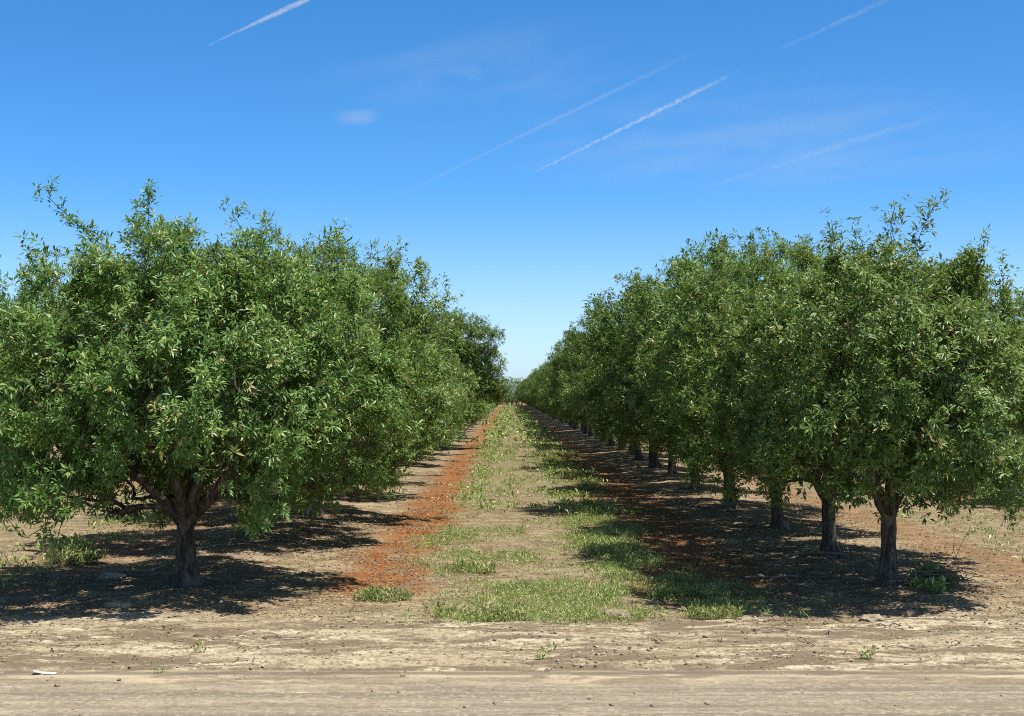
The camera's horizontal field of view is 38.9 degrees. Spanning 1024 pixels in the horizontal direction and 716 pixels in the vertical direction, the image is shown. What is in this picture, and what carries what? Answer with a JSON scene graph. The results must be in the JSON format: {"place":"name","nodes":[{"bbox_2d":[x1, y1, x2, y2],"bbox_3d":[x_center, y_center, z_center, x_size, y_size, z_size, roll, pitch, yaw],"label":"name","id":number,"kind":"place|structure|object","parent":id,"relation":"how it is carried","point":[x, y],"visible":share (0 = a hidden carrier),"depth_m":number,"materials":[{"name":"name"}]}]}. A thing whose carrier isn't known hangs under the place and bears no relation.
{"place":"outdoors","nodes":[
{"label":"outdoors","id":0,"kind":"place"},
{"bbox_2d":[0,398,1023,713],"bbox_3d":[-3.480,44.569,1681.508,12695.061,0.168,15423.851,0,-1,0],"label":"ground","id":1,"kind":"structure","parent":0,"point":[432,650],"depth_m":12.33,"materials":[{"name":"soil"}]},
{"bbox_2d":[0,287,56,466],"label":"almond tree","id":2,"kind":"object","parent":1,"relation":"on","point":[1,306],"visible":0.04,"depth_m":23.03,"materials":[{"name":"green plant"}]},
{"bbox_2d":[0,285,123,453],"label":"almond tree","id":3,"kind":"object","parent":1,"relation":"on","point":[15,299],"visible":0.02,"depth_m":25.98,"materials":[{"name":"green plant"}]},
{"bbox_2d":[1,273,132,456],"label":"almond tree","id":4,"kind":"object","parent":1,"relation":"on","point":[36,305],"depth_m":29.66,"materials":[{"name":"green plant"}]},
{"bbox_2d":[43,547,106,564],"bbox_3d":[-4.375,1.985,14.557,0.579,0.187,0.464,1,-2,-38],"label":"weed clump","id":5,"kind":"object","parent":1,"relation":"on","point":[73,556],"visible":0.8,"depth_m":14.51,"materials":[{"name":"green plant"}]},
{"bbox_2d":[97,570,125,580],"bbox_3d":[-3.572,1.953,12.947,0.296,0.110,0.175,0,-1,-4],"label":"clod","id":6,"kind":"object","parent":1,"relation":"on","point":[107,575],"visible":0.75,"depth_m":12.89,"materials":[{"name":"grey soil"}]},
{"bbox_2d":[104,600,131,607],"bbox_3d":[-3.067,1.931,11.300,0.224,0.094,0.141,0,-1,3],"label":"clod","id":7,"kind":"object","parent":1,"relation":"on","point":[118,604],"visible":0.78,"depth_m":11.26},
{"bbox_2d":[149,661,166,672],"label":"weed clump","id":8,"kind":"object","parent":1,"relation":"on","point":[161,669],"visible":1,"depth_m":8.85,"materials":[{"name":"green plant"}]},
{"bbox_2d":[185,638,206,652],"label":"weed clump","id":9,"kind":"object","parent":1,"relation":"on","point":[199,644],"visible":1,"depth_m":9.54,"materials":[{"name":"green plant"}]},
{"bbox_2d":[0,175,439,587],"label":"almond tree","id":10,"kind":"object","parent":1,"relation":"on","point":[249,366],"visible":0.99,"depth_m":11.52,"materials":[{"name":"green plant"}]},
{"bbox_2d":[68,236,442,537],"bbox_3d":[-2.902,0.355,16.441,3.883,3.590,3.937,1,-1,27],"label":"almond tree","id":11,"kind":"object","parent":1,"relation":"on","point":[394,294],"visible":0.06,"depth_m":16.33,"materials":[{"name":"green plant"}]},
{"bbox_2d":[137,223,492,516],"bbox_3d":[-2.845,0.210,19.688,4.334,4.168,4.643,-2,0,-34],"label":"almond tree","id":12,"kind":"object","parent":1,"relation":"on","point":[417,318],"visible":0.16,"depth_m":19.16,"materials":[{"name":"green plant"}]},
{"bbox_2d":[351,584,413,602],"bbox_3d":[-1.054,1.931,11.892,0.530,0.137,0.478,0,-1,0],"label":"weed clump","id":13,"kind":"object","parent":1,"relation":"on","point":[381,594],"visible":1,"depth_m":11.84,"materials":[{"name":"green plant"}]},
{"bbox_2d":[330,319,455,495],"bbox_3d":[-2.852,0.700,23.386,3.550,3.282,3.600,0,-4,15],"label":"almond tree","id":14,"kind":"object","parent":1,"relation":"on","point":[421,426],"visible":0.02,"depth_m":23.50,"materials":[{"name":"green plant"}]},
{"bbox_2d":[359,339,464,462],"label":"almond tree","id":15,"kind":"object","parent":1,"relation":"on","point":[459,418],"visible":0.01,"depth_m":30.13,"materials":[{"name":"green plant"}]},
{"bbox_2d":[395,329,461,450],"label":"almond tree","id":16,"kind":"object","parent":1,"relation":"on","point":[457,411],"visible":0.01,"depth_m":26.75,"materials":[{"name":"green plant"}]},
{"bbox_2d":[420,350,463,453],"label":"almond tree","id":17,"kind":"object","parent":1,"relation":"on","point":[451,378],"visible":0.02,"depth_m":33.94,"materials":[{"name":"green plant"}]},
{"bbox_2d":[433,601,455,617],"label":"weed clump","id":18,"kind":"object","parent":1,"relation":"on","point":[448,607],"visible":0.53,"depth_m":11.00,"materials":[{"name":"green plant"}]},
{"bbox_2d":[419,339,474,445],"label":"almond tree","id":19,"kind":"object","parent":1,"relation":"on","point":[464,407],"visible":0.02,"depth_m":37.09,"materials":[{"name":"green plant"}]},
{"bbox_2d":[385,303,512,447],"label":"almond tree","id":20,"kind":"object","parent":1,"relation":"on","point":[492,388],"visible":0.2,"depth_m":44.87,"materials":[{"name":"green plant"}]},
{"bbox_2d":[440,350,479,444],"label":"almond tree","id":21,"kind":"object","parent":1,"relation":"on","point":[472,393],"visible":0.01,"depth_m":40.69,"materials":[{"name":"green plant"}]},
{"bbox_2d":[437,558,500,575],"bbox_3d":[-0.426,1.990,13.847,0.593,0.158,0.556,-1,-2,28],"label":"weed clump","id":22,"kind":"object","parent":1,"relation":"on","point":[475,568],"visible":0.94,"depth_m":13.84,"materials":[{"name":"green plant"}]},
{"bbox_2d":[463,381,481,428],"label":"almond tree","id":23,"kind":"object","parent":1,"relation":"on","point":[471,421],"depth_m":52.43,"materials":[{"name":"green plant"}]},
{"bbox_2d":[456,337,495,425],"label":"almond tree","id":24,"kind":"object","parent":1,"relation":"on","point":[494,408],"visible":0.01,"depth_m":48.28,"materials":[{"name":"green plant"}]},
{"bbox_2d":[465,359,492,420],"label":"almond tree","id":25,"kind":"object","parent":1,"relation":"on","point":[485,405],"depth_m":56.35,"materials":[{"name":"green plant"}]},
{"bbox_2d":[477,601,501,610],"bbox_3d":[-0.177,1.971,11.432,0.207,0.099,0.314,0,-1,3],"label":"clod","id":26,"kind":"object","parent":1,"relation":"on","point":[488,602],"visible":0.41,"depth_m":11.39,"materials":[{"name":"beige soil"}]},
{"bbox_2d":[454,601,533,621],"bbox_3d":[-0.140,1.911,10.903,0.632,0.143,0.380,0,-1,0],"label":"weed clump","id":27,"kind":"object","parent":1,"relation":"on","point":[508,612],"visible":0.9,"depth_m":10.87,"materials":[{"name":"green plant"}]},
{"bbox_2d":[499,379,516,404],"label":"almond tree","id":28,"kind":"object","parent":1,"relation":"on","point":[506,401],"visible":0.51,"depth_m":252.04,"materials":[{"name":"green plant"}]},
{"bbox_2d":[0,528,1021,651],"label":"fallen twigs","id":29,"kind":"object","parent":1,"relation":"on","point":[754,630],"depth_m":12.74,"materials":[{"name":"brown wood"}]},
{"bbox_2d":[503,378,519,404],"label":"almond tree","id":30,"kind":"object","parent":1,"relation":"on","point":[511,390],"visible":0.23,"depth_m":256.27,"materials":[{"name":"green plant"}]},
{"bbox_2d":[0,404,1023,626],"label":"grass","id":31,"kind":"structure","parent":1,"relation":"on","point":[614,544],"depth_m":15.51,"materials":[{"name":"green plant"}]},
{"bbox_2d":[0,491,1023,664],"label":"leaf litter","id":32,"kind":"object","parent":1,"relation":"on","point":[626,514],"visible":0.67,"depth_m":14.56,"materials":[{"name":"brown plant"}]},
{"bbox_2d":[0,540,1023,715],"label":"soil clods","id":33,"kind":"object","parent":1,"relation":"on","point":[494,639],"visible":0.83,"depth_m":10.93,"materials":[{"name":"brown soil"}]},
{"bbox_2d":[505,377,525,404],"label":"almond tree","id":34,"kind":"object","parent":1,"relation":"on","point":[512,383],"visible":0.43,"depth_m":252.37,"materials":[{"name":"green plant"}]},
{"bbox_2d":[523,376,533,405],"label":"almond tree","id":35,"kind":"object","parent":1,"relation":"on","point":[528,377],"visible":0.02,"depth_m":107.31,"materials":[{"name":"green plant"}]},
{"bbox_2d":[520,380,549,414],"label":"almond tree","id":36,"kind":"object","parent":1,"relation":"on","point":[527,401],"visible":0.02,"depth_m":114.69,"materials":[{"name":"green plant"}]},
{"bbox_2d":[523,360,551,404],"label":"almond tree","id":37,"kind":"object","parent":1,"relation":"on","point":[528,386],"visible":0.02,"depth_m":100.93,"materials":[{"name":"green plant"}]},
{"bbox_2d":[525,374,557,418],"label":"almond tree","id":38,"kind":"object","parent":1,"relation":"on","point":[529,383],"visible":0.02,"depth_m":96.61,"materials":[{"name":"green plant"}]},
{"bbox_2d":[535,641,556,658],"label":"weed clump","id":39,"kind":"object","parent":1,"relation":"on","point":[540,652],"visible":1,"depth_m":9.31,"materials":[{"name":"green plant"}]},
{"bbox_2d":[527,373,571,425],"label":"almond tree","id":40,"kind":"object","parent":1,"relation":"on","point":[529,392],"depth_m":75.30,"materials":[{"name":"green plant"}]},
{"bbox_2d":[529,362,574,427],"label":"almond tree","id":41,"kind":"object","parent":1,"relation":"on","point":[532,398],"visible":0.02,"depth_m":71.26,"materials":[{"name":"green plant"}]},
{"bbox_2d":[308,453,796,598],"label":"rust hulls","id":42,"kind":"object","parent":1,"relation":"on","point":[457,510],"visible":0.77,"depth_m":18.55,"materials":[{"name":"brown plant"}]},
{"bbox_2d":[530,357,578,428],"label":"almond tree","id":43,"kind":"object","parent":1,"relation":"on","point":[532,392],"visible":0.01,"depth_m":68.24,"materials":[{"name":"green plant"}]},
{"bbox_2d":[533,361,583,431],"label":"almond tree","id":44,"kind":"object","parent":1,"relation":"on","point":[582,426],"visible":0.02,"depth_m":64.31,"materials":[{"name":"green plant"}]},
{"bbox_2d":[533,362,587,433],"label":"almond tree","id":45,"kind":"object","parent":1,"relation":"on","point":[537,379],"visible":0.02,"depth_m":61.10,"materials":[{"name":"green plant"}]},
{"bbox_2d":[539,369,592,435],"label":"almond tree","id":46,"kind":"object","parent":1,"relation":"on","point":[543,391],"visible":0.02,"depth_m":57.49,"materials":[{"name":"green plant"}]},
{"bbox_2d":[547,374,599,438],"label":"almond tree","id":47,"kind":"object","parent":1,"relation":"on","point":[555,414],"depth_m":53.82,"materials":[{"name":"green plant"}]},
{"bbox_2d":[539,336,614,445],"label":"almond tree","id":48,"kind":"object","parent":1,"relation":"on","point":[545,377],"visible":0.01,"depth_m":46.26,"materials":[{"name":"green plant"}]},
{"bbox_2d":[545,327,634,454],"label":"almond tree","id":49,"kind":"object","parent":1,"relation":"on","point":[556,403],"visible":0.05,"depth_m":39.35,"materials":[{"name":"green plant"}]},
{"bbox_2d":[559,365,625,449],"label":"almond tree","id":50,"kind":"object","parent":1,"relation":"on","point":[567,416],"depth_m":43.41,"materials":[{"name":"green plant"}]},
{"bbox_2d":[555,329,644,460],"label":"almond tree","id":51,"kind":"object","parent":1,"relation":"on","point":[638,452],"depth_m":35.69,"materials":[{"name":"green plant"}]},
{"bbox_2d":[555,288,669,467],"bbox_3d":[3.187,0.497,32.603,4.205,4.227,4.734,0,-3,-41],"label":"almond tree","id":52,"kind":"object","parent":1,"relation":"on","point":[573,357],"visible":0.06,"depth_m":32.62,"materials":[{"name":"green plant"}]},
{"bbox_2d":[604,608,629,619],"bbox_3d":[0.797,1.955,11.005,0.176,0.112,0.286,1,-2,-37],"label":"clod","id":53,"kind":"object","parent":1,"relation":"on","point":[615,611],"visible":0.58,"depth_m":10.94,"materials":[{"name":"beige soil"}]},
{"bbox_2d":[573,326,678,477],"bbox_3d":[3.141,0.788,29.034,3.960,3.416,3.818,0,-3,7],"label":"almond tree","id":54,"kind":"object","parent":1,"relation":"on","point":[671,472],"depth_m":28.94,"materials":[{"name":"green plant"}]},
{"bbox_2d":[578,289,725,488],"bbox_3d":[3.198,0.518,25.190,4.085,3.755,4.467,-1,1,-15],"label":"almond tree","id":55,"kind":"object","parent":1,"relation":"on","point":[606,360],"visible":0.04,"depth_m":24.98,"materials":[{"name":"green plant"}]},
{"bbox_2d":[645,584,686,602],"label":"weed clump","id":56,"kind":"object","parent":1,"relation":"on","point":[663,593],"visible":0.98,"depth_m":12.12,"materials":[{"name":"green plant"}]},
{"bbox_2d":[573,226,847,508],"bbox_3d":[3.215,0.204,20.888,4.711,4.206,4.184,-1,0,10],"label":"almond tree","id":57,"kind":"object","parent":1,"relation":"on","point":[639,298],"visible":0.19,"depth_m":20.65,"materials":[{"name":"green plant"}]},
{"bbox_2d":[677,601,746,619],"bbox_3d":[1.526,1.906,10.967,0.551,0.146,0.346,0,-1,0],"label":"weed clump","id":58,"kind":"object","parent":1,"relation":"on","point":[719,612],"visible":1,"depth_m":10.93,"materials":[{"name":"green plant"}]},
{"bbox_2d":[622,244,910,528],"bbox_3d":[3.227,0.414,17.830,4.010,3.588,4.158,0,0,-12],"label":"almond tree","id":59,"kind":"object","parent":1,"relation":"on","point":[778,521],"visible":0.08,"depth_m":17.27,"materials":[{"name":"green plant"}]},
{"bbox_2d":[726,533,806,547],"bbox_3d":[2.764,1.976,15.721,0.912,0.153,0.072,0,-1,-8],"label":"fallen branch","id":60,"kind":"object","parent":1,"relation":"on","point":[743,541],"visible":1,"depth_m":15.68,"materials":[{"name":"brown wood"}]},
{"bbox_2d":[744,571,846,583],"bbox_3d":[2.531,1.932,12.850,0.945,0.093,0.304,0,-2,16],"label":"fallen branch","id":61,"kind":"object","parent":1,"relation":"on","point":[772,577],"visible":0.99,"depth_m":12.92,"materials":[{"name":"brown wood"}]},
{"bbox_2d":[627,227,1023,558],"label":"almond tree","id":62,"kind":"object","parent":1,"relation":"on","point":[671,340],"visible":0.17,"depth_m":14.35,"materials":[{"name":"green plant"}]},
{"bbox_2d":[687,187,1023,585],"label":"almond tree","id":63,"kind":"object","parent":1,"relation":"on","point":[869,408],"visible":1,"depth_m":11.42,"materials":[{"name":"green plant"}]},
{"bbox_2d":[853,644,876,659],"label":"weed clump","id":64,"kind":"object","parent":1,"relation":"on","point":[871,653],"visible":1,"depth_m":9.29,"materials":[{"name":"green plant"}]},
{"bbox_2d":[859,614,884,621],"bbox_3d":[2.696,1.961,10.864,0.186,0.082,0.240,0,-1,-6],"label":"clod","id":65,"kind":"object","parent":1,"relation":"on","point":[871,617],"visible":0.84,"depth_m":10.82,"materials":[{"name":"beige soil"}]},
{"bbox_2d":[903,610,915,616],"bbox_3d":[3.030,1.954,11.062,0.114,0.067,0.144,1,-2,-20],"label":"clod","id":66,"kind":"object","parent":1,"relation":"on","point":[909,613],"visible":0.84,"depth_m":11.02,"materials":[{"name":"brown soil"}]},
{"bbox_2d":[905,574,949,592],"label":"weed clump","id":67,"kind":"object","parent":1,"relation":"on","point":[937,586],"visible":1,"depth_m":11.94,"materials":[{"name":"green plant"}]},
{"bbox_2d":[907,557,965,585],"bbox_3d":[3.690,1.844,12.512,0.400,0.253,0.500,1,-2,-28],"label":"weed clump","id":68,"kind":"object","parent":1,"relation":"on","point":[926,567],"visible":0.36,"depth_m":12.47,"materials":[{"name":"green plant"}]},
{"bbox_2d":[885,562,993,585],"bbox_3d":[3.577,1.817,12.180,0.986,0.198,0.399,0,-1,0],"label":"brush heap","id":69,"kind":"object","parent":1,"relation":"on","point":[948,575],"visible":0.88,"depth_m":12.16,"materials":[{"name":"brown wood"}]},
{"bbox_2d":[910,527,970,585],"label":"dry stalks","id":70,"kind":"object","parent":1,"relation":"on","point":[953,563],"visible":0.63,"depth_m":12.70,"materials":[{"name":"brown plant"}]},
{"bbox_2d":[968,294,1023,441],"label":"almond tree","id":71,"kind":"object","parent":1,"relation":"on","point":[1013,318],"depth_m":25.93,"materials":[{"name":"green plant"}]},
{"bbox_2d":[0,670,1023,715],"bbox_3d":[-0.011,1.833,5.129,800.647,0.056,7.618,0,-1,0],"label":"dirt road","id":72,"kind":"structure","parent":0,"point":[720,692],"depth_m":8.25,"materials":[{"name":"beige soil"}]},
{"bbox_2d":[33,670,56,673],"bbox_3d":[-2.849,1.913,8.828,0.145,0.019,0.060,0,-1,-6],"label":"paper scrap","id":73,"kind":"object","parent":72,"relation":"on","point":[38,671],"visible":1,"depth_m":8.82,"materials":[{"name":"white paper"}]},
{"bbox_2d":[0,0,1023,392],"label":"sky","id":74,"kind":"structure","parent":0,"point":[534,154],"materials":[{"name":"blue"}]}
]}

